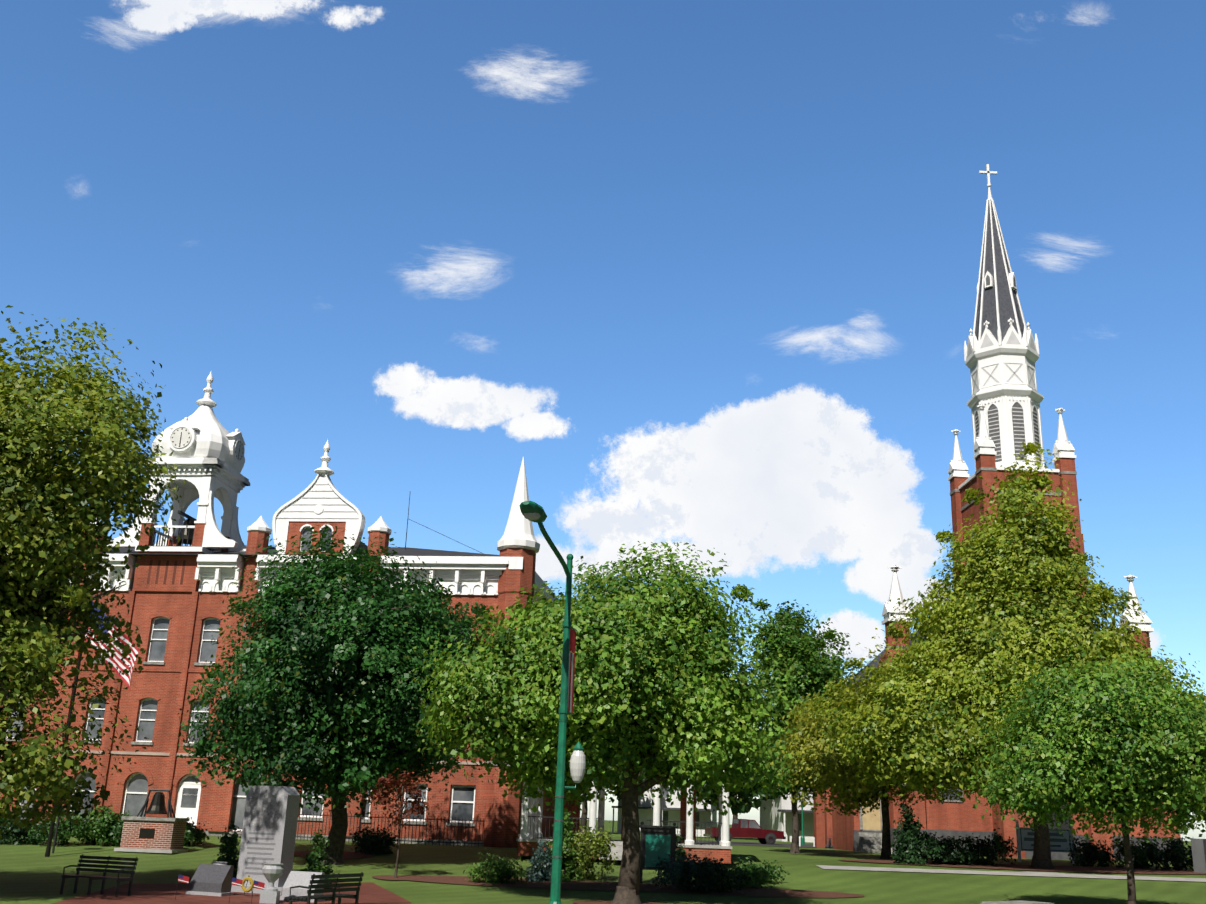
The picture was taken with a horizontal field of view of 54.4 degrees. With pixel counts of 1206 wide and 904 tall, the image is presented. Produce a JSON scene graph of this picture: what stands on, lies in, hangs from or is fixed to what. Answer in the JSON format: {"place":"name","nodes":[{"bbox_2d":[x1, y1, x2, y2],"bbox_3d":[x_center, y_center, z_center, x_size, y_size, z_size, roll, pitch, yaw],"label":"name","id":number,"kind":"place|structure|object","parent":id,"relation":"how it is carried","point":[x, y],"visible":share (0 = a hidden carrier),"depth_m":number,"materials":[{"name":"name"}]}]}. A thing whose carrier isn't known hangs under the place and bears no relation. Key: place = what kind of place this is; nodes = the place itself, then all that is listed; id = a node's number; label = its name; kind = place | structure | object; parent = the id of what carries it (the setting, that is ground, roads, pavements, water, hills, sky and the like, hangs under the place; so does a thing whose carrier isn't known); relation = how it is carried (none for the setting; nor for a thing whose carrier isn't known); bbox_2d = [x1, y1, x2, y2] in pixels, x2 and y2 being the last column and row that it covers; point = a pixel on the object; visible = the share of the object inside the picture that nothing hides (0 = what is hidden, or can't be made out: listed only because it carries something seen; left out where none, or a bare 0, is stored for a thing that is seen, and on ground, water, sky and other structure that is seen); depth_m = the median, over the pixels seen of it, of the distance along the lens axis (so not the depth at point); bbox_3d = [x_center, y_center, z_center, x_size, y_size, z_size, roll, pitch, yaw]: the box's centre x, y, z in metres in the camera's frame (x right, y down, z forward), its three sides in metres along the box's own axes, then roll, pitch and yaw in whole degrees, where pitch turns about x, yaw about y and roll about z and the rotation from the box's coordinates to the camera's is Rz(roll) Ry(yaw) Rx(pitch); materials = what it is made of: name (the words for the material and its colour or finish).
{"place":"outdoors","nodes":[
{"label":"outdoors","id":0,"kind":"place"},
{"bbox_2d":[52,783,68,852],"bbox_3d":[-20.369,13.646,43.905,0.693,2.600,0.075,0,-18,8],"label":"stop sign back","id":1,"kind":"object","parent":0,"point":[55,836],"visible":0.1,"depth_m":43.69,"materials":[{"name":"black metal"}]},
{"bbox_2d":[212,862,227,864],"bbox_3d":[-10.541,11.649,32.103,0.459,0.799,0.459,3,-17,-2],"label":"urn","id":2,"kind":"object","parent":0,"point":[219,863],"visible":0.25,"depth_m":32.05,"materials":[{"name":"stone"}]},
{"bbox_2d":[0,820,1205,903],"bbox_3d":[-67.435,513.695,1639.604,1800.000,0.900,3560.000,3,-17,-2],"label":"ground","id":3,"kind":"structure","parent":0,"point":[30,874],"depth_m":42.76,"materials":[{"name":"green plant"}]},
{"bbox_2d":[0,812,46,844],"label":"shrub","id":4,"kind":"object","parent":3,"relation":"on","point":[16,833],"visible":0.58,"depth_m":46.00,"materials":[{"name":"green plant"}]},
{"bbox_2d":[23,808,94,844],"bbox_3d":[-21.431,14.827,46.517,2.578,1.529,2.327,17,-23,-40],"label":"shrub","id":5,"kind":"object","parent":3,"relation":"on","point":[66,830],"visible":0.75,"depth_m":46.15,"materials":[{"name":"green plant"}]},
{"bbox_2d":[44,596,138,856],"bbox_3d":[-18.817,9.949,43.641,2.382,9.758,0.426,-1,-18,8],"label":"flag pole","id":6,"kind":"object","parent":3,"relation":"on","point":[115,661],"visible":0.44,"depth_m":44.28,"materials":[{"name":"brown metal"}]},
{"bbox_2d":[64,805,119,844],"bbox_3d":[-20.281,14.957,47.104,2.280,1.645,2.253,-6,-19,24],"label":"shrub","id":7,"kind":"object","parent":3,"relation":"on","point":[96,822],"visible":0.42,"depth_m":46.69,"materials":[{"name":"green plant"}]},
{"bbox_2d":[0,305,187,839],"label":"tree","id":8,"kind":"object","parent":3,"relation":"on","point":[47,541],"visible":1,"depth_m":29.00,"materials":[{"name":"green plant"}]},
{"bbox_2d":[60,854,137,896],"bbox_3d":[-12.831,10.774,29.824,1.800,0.954,0.637,-4,-18,17],"label":"bench","id":9,"kind":"object","parent":3,"relation":"on","point":[126,869],"visible":0.96,"depth_m":29.97,"materials":[{"name":"black metal"}]},
{"bbox_2d":[93,808,130,846],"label":"shrub","id":10,"kind":"object","parent":3,"relation":"on","point":[116,832],"visible":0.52,"depth_m":46.53,"materials":[{"name":"green plant"}]},
{"bbox_2d":[114,789,189,852],"bbox_3d":[-17.338,14.268,45.441,2.300,2.326,1.400,0,-18,6],"label":"bell monument","id":11,"kind":"object","parent":3,"relation":"on","point":[140,833],"visible":0.98,"depth_m":44.84,"materials":[{"name":"brick"}]},
{"bbox_2d":[183,817,211,846],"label":"shrub","id":12,"kind":"object","parent":3,"relation":"on","point":[194,834],"visible":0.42,"depth_m":47.85,"materials":[{"name":"green plant"}]},
{"bbox_2d":[211,820,241,877],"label":"shrub","id":13,"kind":"object","parent":3,"relation":"on","point":[229,847],"visible":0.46,"depth_m":37.31,"materials":[{"name":"green plant"}]},
{"bbox_2d":[52,882,411,903],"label":"memorial pad","id":14,"kind":"object","parent":3,"relation":"on","point":[166,893],"visible":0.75,"depth_m":30.23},
{"bbox_2d":[186,864,233,896],"bbox_3d":[-10.290,11.261,30.803,1.120,0.780,0.520,-4,-18,19],"label":"marker","id":15,"kind":"object","parent":14,"relation":"on","point":[211,880],"visible":0.87,"depth_m":30.67,"materials":[{"name":"stone"}]},
{"bbox_2d":[259,863,283,903],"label":"urn","id":16,"kind":"object","parent":14,"relation":"on","point":[272,873],"visible":0.98,"depth_m":28.98,"materials":[{"name":"stone"}]},
{"bbox_2d":[280,871,324,901],"bbox_3d":[-7.699,11.165,30.108,1.070,0.720,0.520,-4,-18,19],"label":"marker","id":17,"kind":"object","parent":14,"relation":"on","point":[298,878],"visible":0.45,"depth_m":30.04,"materials":[{"name":"stone"}]},
{"bbox_2d":[251,880,264,903],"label":"flag","id":18,"kind":"object","parent":3,"relation":"on","point":[258,885],"visible":1,"depth_m":27.71,"materials":[{"name":"multicoloured fabric"}]},
{"bbox_2d":[231,785,299,894],"bbox_3d":[-9.316,10.786,32.644,1.900,2.850,1.000,-4,-18,19],"label":"memorial","id":19,"kind":"object","parent":3,"relation":"on","point":[269,828],"visible":0.88,"depth_m":32.43,"materials":[{"name":"stone"}]},
{"bbox_2d":[175,874,188,899],"bbox_3d":[-10.393,10.764,28.964,0.268,0.620,0.012,11,-20,-28],"label":"flag","id":20,"kind":"object","parent":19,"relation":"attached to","point":[183,879],"visible":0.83,"depth_m":29.01,"materials":[{"name":"multicoloured fabric"}]},
{"bbox_2d":[229,877,242,901],"bbox_3d":[-8.931,10.678,28.525,0.268,0.620,0.012,11,-20,-28],"label":"flag","id":21,"kind":"object","parent":19,"relation":"attached to","point":[236,882],"visible":1,"depth_m":28.57,"materials":[{"name":"multicoloured fabric"}]},
{"bbox_2d":[241,876,253,893],"bbox_3d":[-9.339,11.430,30.853,0.390,0.555,0.149,-4,-18,19],"label":"wreath","id":22,"kind":"object","parent":19,"relation":"on","point":[247,879],"visible":0.83,"depth_m":30.82,"materials":[{"name":"yellow plant"}]},
{"bbox_2d":[0,372,557,847],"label":"courthouse","id":23,"kind":"structure","parent":3,"relation":"on","point":[174,592],"depth_m":58.49,"materials":[{"name":"red brick"}]},
{"bbox_2d":[299,829,333,883],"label":"shrub","id":24,"kind":"object","parent":3,"relation":"on","point":[316,858],"visible":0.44,"depth_m":35.49,"materials":[{"name":"green plant"}]},
{"bbox_2d":[288,872,363,903],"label":"bench","id":25,"kind":"object","parent":3,"relation":"on","point":[332,896],"visible":1,"depth_m":25.64,"materials":[{"name":"black metal"}]},
{"bbox_2d":[294,851,374,858],"bbox_3d":[-10.667,15.811,45.999,3.215,0.206,3.151,3,-17,-2],"label":"mulch bed","id":26,"kind":"object","parent":3,"relation":"on","point":[348,855],"visible":0.47,"depth_m":46.24,"materials":[{"name":"brown soil"}]},
{"bbox_2d":[177,525,504,864],"bbox_3d":[-9.348,9.256,45.447,13.653,12.965,11.484,3,-17,-2],"label":"maple tree","id":27,"kind":"object","parent":3,"relation":"on","point":[323,696],"visible":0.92,"depth_m":43.20,"materials":[{"name":"green plant"}]},
{"bbox_2d":[350,823,397,854],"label":"shrub","id":28,"kind":"object","parent":3,"relation":"on","point":[376,842],"visible":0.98,"depth_m":47.38,"materials":[{"name":"green plant"}]},
{"bbox_2d":[372,875,401,879],"bbox_3d":[-6.997,14.342,39.508,1.608,0.076,1.576,3,-17,-2],"label":"mulch bed","id":29,"kind":"object","parent":3,"relation":"on","point":[386,877],"visible":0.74,"depth_m":39.43,"materials":[{"name":"brown soil"}]},
{"bbox_2d":[363,770,432,877],"bbox_3d":[-7.046,12.691,39.890,2.353,3.646,2.021,3,-17,-2],"label":"sapling","id":30,"kind":"object","parent":3,"relation":"on","point":[415,805],"visible":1,"depth_m":40.16,"materials":[{"name":"green plant"}]},
{"bbox_2d":[463,853,529,883],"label":"shrub","id":31,"kind":"object","parent":3,"relation":"on","point":[505,873],"visible":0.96,"depth_m":39.08,"materials":[{"name":"green plant"}]},
{"bbox_2d":[389,875,659,890],"bbox_3d":[-2.237,14.431,39.218,10.503,0.147,3.270,3,-17,-2],"label":"mulch bed","id":32,"kind":"object","parent":3,"relation":"on","point":[587,885],"visible":0.68,"depth_m":39.14,"materials":[{"name":"brown soil"}]},
{"bbox_2d":[519,840,551,882],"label":"shrub","id":33,"kind":"object","parent":3,"relation":"on","point":[540,874],"visible":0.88,"depth_m":40.20,"materials":[{"name":"green plant"}]},
{"bbox_2d":[519,501,585,903],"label":"street lamp","id":34,"kind":"object","parent":3,"relation":"on","point":[532,511],"visible":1,"depth_m":20.72,"materials":[{"name":"green metal"}]},
{"bbox_2d":[544,807,587,881],"bbox_3d":[-1.351,13.769,41.221,1.772,2.509,1.888,3,-17,-2],"label":"shrub","id":35,"kind":"object","parent":3,"relation":"on","point":[569,866],"visible":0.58,"depth_m":40.99,"materials":[{"name":"green plant"}]},
{"bbox_2d":[550,824,618,880],"bbox_3d":[-0.673,14.099,41.425,2.478,2.041,2.346,3,-17,-2],"label":"shrub","id":36,"kind":"object","parent":3,"relation":"on","point":[596,846],"visible":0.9,"depth_m":41.13,"materials":[{"name":"green plant"}]},
{"bbox_2d":[413,541,801,903],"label":"tree","id":37,"kind":"object","parent":3,"relation":"on","point":[660,697],"visible":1,"depth_m":32.99,"materials":[{"name":"green plant"}]},
{"bbox_2d":[579,777,642,832],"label":"tree","id":38,"kind":"object","parent":3,"relation":"on","point":[585,809],"visible":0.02,"depth_m":122.00,"materials":[{"name":"green plant"}]},
{"bbox_2d":[572,901,667,903],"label":"tree mulch","id":39,"kind":"object","parent":3,"relation":"on","point":[593,902],"visible":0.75,"depth_m":33.08,"materials":[{"name":"brown soil"}]},
{"bbox_2d":[516,762,731,863],"bbox_3d":[1.073,14.354,50.333,9.300,5.800,6.850,1,-17,4],"label":"gazebo","id":40,"kind":"object","parent":3,"relation":"on","point":[530,834],"visible":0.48,"depth_m":47.74,"materials":[{"name":"white brick"}]},
{"bbox_2d":[639,821,677,883],"bbox_3d":[1.928,14.087,41.234,1.400,2.060,0.280,1,-17,2],"label":"info kiosk","id":41,"kind":"object","parent":3,"relation":"on","point":[657,841],"visible":0.88,"depth_m":41.26,"materials":[{"name":"green metal"}]},
{"bbox_2d":[662,831,690,876],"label":"shrub","id":42,"kind":"object","parent":3,"relation":"on","point":[680,851],"visible":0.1,"depth_m":43.49,"materials":[{"name":"green plant"}]},
{"bbox_2d":[652,848,719,890],"bbox_3d":[2.761,13.985,39.248,2.414,1.368,1.941,-2,-18,12],"label":"shrub","id":43,"kind":"object","parent":3,"relation":"on","point":[672,873],"visible":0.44,"depth_m":39.17,"materials":[{"name":"green plant"}]},
{"bbox_2d":[672,854,754,894],"bbox_3d":[3.648,13.940,38.797,2.776,1.318,1.988,3,-17,-2],"label":"shrub","id":44,"kind":"object","parent":3,"relation":"on","point":[705,880],"visible":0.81,"depth_m":38.48,"materials":[{"name":"green plant"}]},
{"bbox_2d":[669,698,774,814],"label":"tree","id":45,"kind":"object","parent":3,"relation":"on","point":[744,803],"visible":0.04,"depth_m":111.14,"materials":[{"name":"green plant"}]},
{"bbox_2d":[718,860,775,887],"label":"shrub","id":46,"kind":"object","parent":3,"relation":"on","point":[758,875],"visible":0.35,"depth_m":40.56,"materials":[{"name":"green plant"}]},
{"bbox_2d":[728,661,774,820],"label":"tree","id":47,"kind":"object","parent":3,"relation":"on","point":[735,816],"depth_m":143.99,"materials":[{"name":"green plant"}]},
{"bbox_2d":[650,884,863,897],"bbox_3d":[3.764,14.607,39.060,10.098,0.130,3.072,3,-17,-2],"label":"mulch bed","id":48,"kind":"object","parent":3,"relation":"on","point":[764,892],"visible":0.58,"depth_m":38.87,"materials":[{"name":"brown soil"}]},
{"bbox_2d":[735,856,789,884],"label":"shrub","id":49,"kind":"object","parent":3,"relation":"on","point":[773,868],"visible":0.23,"depth_m":42.36,"materials":[{"name":"green plant"}]},
{"bbox_2d":[737,599,858,852],"bbox_3d":[10.810,15.007,64.506,6.932,13.621,6.747,3,-17,-2],"label":"column tree","id":50,"kind":"object","parent":3,"relation":"on","point":[785,635],"depth_m":63.72,"materials":[{"name":"green plant"}]},
{"bbox_2d":[762,627,958,858],"bbox_3d":[13.149,14.439,58.003,10.573,10.967,8.309,3,-17,-2],"label":"yellow tree","id":51,"kind":"object","parent":3,"relation":"on","point":[810,749],"visible":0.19,"depth_m":57.30,"materials":[{"name":"green plant"}]},
{"bbox_2d":[888,800,927,865],"bbox_3d":[13.595,16.913,52.111,1.691,2.810,1.515,-5,-19,22],"label":"shrub","id":52,"kind":"object","parent":3,"relation":"on","point":[908,830],"visible":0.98,"depth_m":51.84,"materials":[{"name":"green plant"}]},
{"bbox_2d":[897,831,949,864],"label":"shrub","id":53,"kind":"object","parent":3,"relation":"on","point":[931,851],"visible":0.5,"depth_m":51.89,"materials":[{"name":"green plant"}]},
{"bbox_2d":[934,835,977,864],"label":"shrub","id":54,"kind":"object","parent":3,"relation":"on","point":[958,855],"visible":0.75,"depth_m":52.31,"materials":[{"name":"green plant"}]},
{"bbox_2d":[891,853,1064,873],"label":"walk to church","id":55,"kind":"structure","parent":3,"relation":"on","point":[1038,872],"depth_m":49.77,"materials":[{"name":"concrete"}]},
{"bbox_2d":[958,828,1018,864],"bbox_3d":[17.533,18.017,53.513,2.872,1.693,2.488,3,-17,-2],"label":"shrub","id":56,"kind":"object","parent":3,"relation":"on","point":[987,850],"visible":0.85,"depth_m":53.19,"materials":[{"name":"green plant"}]},
{"bbox_2d":[798,442,1205,868],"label":"tree","id":57,"kind":"object","parent":3,"relation":"on","point":[1005,605],"visible":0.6,"depth_m":52.97,"materials":[{"name":"green plant"}]},
{"bbox_2d":[816,865,1205,881],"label":"footpath","id":58,"kind":"structure","parent":3,"relation":"on","point":[1011,873],"depth_m":48.57,"materials":[{"name":"concrete"}]},
{"bbox_2d":[838,859,1205,873],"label":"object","id":59,"kind":"object","parent":3,"relation":"on","point":[1076,869],"depth_m":52.04,"materials":[{"name":"grey concrete"}]},
{"bbox_2d":[1016,820,1074,863],"bbox_3d":[22.721,20.033,60.234,3.040,2.050,0.160,4,-17,-5],"label":"church sign","id":60,"kind":"object","parent":3,"relation":"on","point":[1025,840],"visible":0.52,"depth_m":60.21,"materials":[{"name":"black metal"}]},
{"bbox_2d":[953,645,1205,903],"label":"young tree","id":61,"kind":"object","parent":3,"relation":"on","point":[1131,746],"visible":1,"depth_m":34.20,"materials":[{"name":"green plant"}]},
{"bbox_2d":[1067,832,1119,866],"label":"shrub","id":62,"kind":"object","parent":3,"relation":"on","point":[1093,853],"visible":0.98,"depth_m":56.24,"materials":[{"name":"green plant"}]},
{"bbox_2d":[1108,833,1163,868],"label":"shrub","id":63,"kind":"object","parent":3,"relation":"on","point":[1141,856],"visible":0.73,"depth_m":55.85,"materials":[{"name":"green plant"}]},
{"bbox_2d":[1144,834,1193,870],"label":"shrub","id":64,"kind":"object","parent":3,"relation":"on","point":[1174,854],"visible":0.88,"depth_m":54.93,"materials":[{"name":"green plant"}]},
{"bbox_2d":[1186,806,1204,821],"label":"tree","id":65,"kind":"object","parent":3,"relation":"on","point":[1194,815],"depth_m":142.52,"materials":[{"name":"green plant"}]},
{"bbox_2d":[1190,838,1205,872],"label":"stone monument","id":66,"kind":"object","parent":3,"relation":"on","point":[1198,847],"visible":1,"depth_m":27.34,"materials":[{"name":"stone"}]},
{"bbox_2d":[0,0,1205,840],"label":"sky","id":67,"kind":"structure","parent":0,"point":[710,268],"materials":[{"name":"blue"}]},
{"bbox_2d":[612,777,716,836],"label":"house","id":68,"kind":"structure","parent":0,"point":[670,812],"depth_m":125.14,"materials":[{"name":"white wood"}]},
{"bbox_2d":[678,840,832,847],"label":"road","id":69,"kind":"structure","parent":0,"point":[766,844],"depth_m":86.54,"materials":[{"name":"grey asphalt"}]},
{"bbox_2d":[703,819,785,844],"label":"pickup truck","id":70,"kind":"object","parent":69,"relation":"on","point":[745,828],"visible":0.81,"depth_m":86.79,"materials":[{"name":"red metal"}]},
{"bbox_2d":[800,792,804,844],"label":"lamp post","id":71,"kind":"object","parent":69,"relation":"on","point":[802,840],"visible":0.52,"depth_m":91.52,"materials":[{"name":"green metal"}]},
{"bbox_2d":[799,837,830,846],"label":"bollards","id":72,"kind":"object","parent":69,"relation":"on","point":[829,841],"visible":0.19,"depth_m":83.70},
{"bbox_2d":[760,787,813,841],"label":"white house","id":73,"kind":"structure","parent":0,"point":[776,814],"depth_m":109.12,"materials":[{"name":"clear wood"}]},
{"bbox_2d":[813,164,1182,862],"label":"church","id":74,"kind":"structure","parent":0,"point":[1001,358],"depth_m":78.62,"materials":[{"name":"brick"}]},
{"bbox_2d":[980,900,1053,903],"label":"stone slab","id":75,"kind":"structure","parent":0,"point":[1010,902],"depth_m":24.43,"materials":[{"name":"concrete"}]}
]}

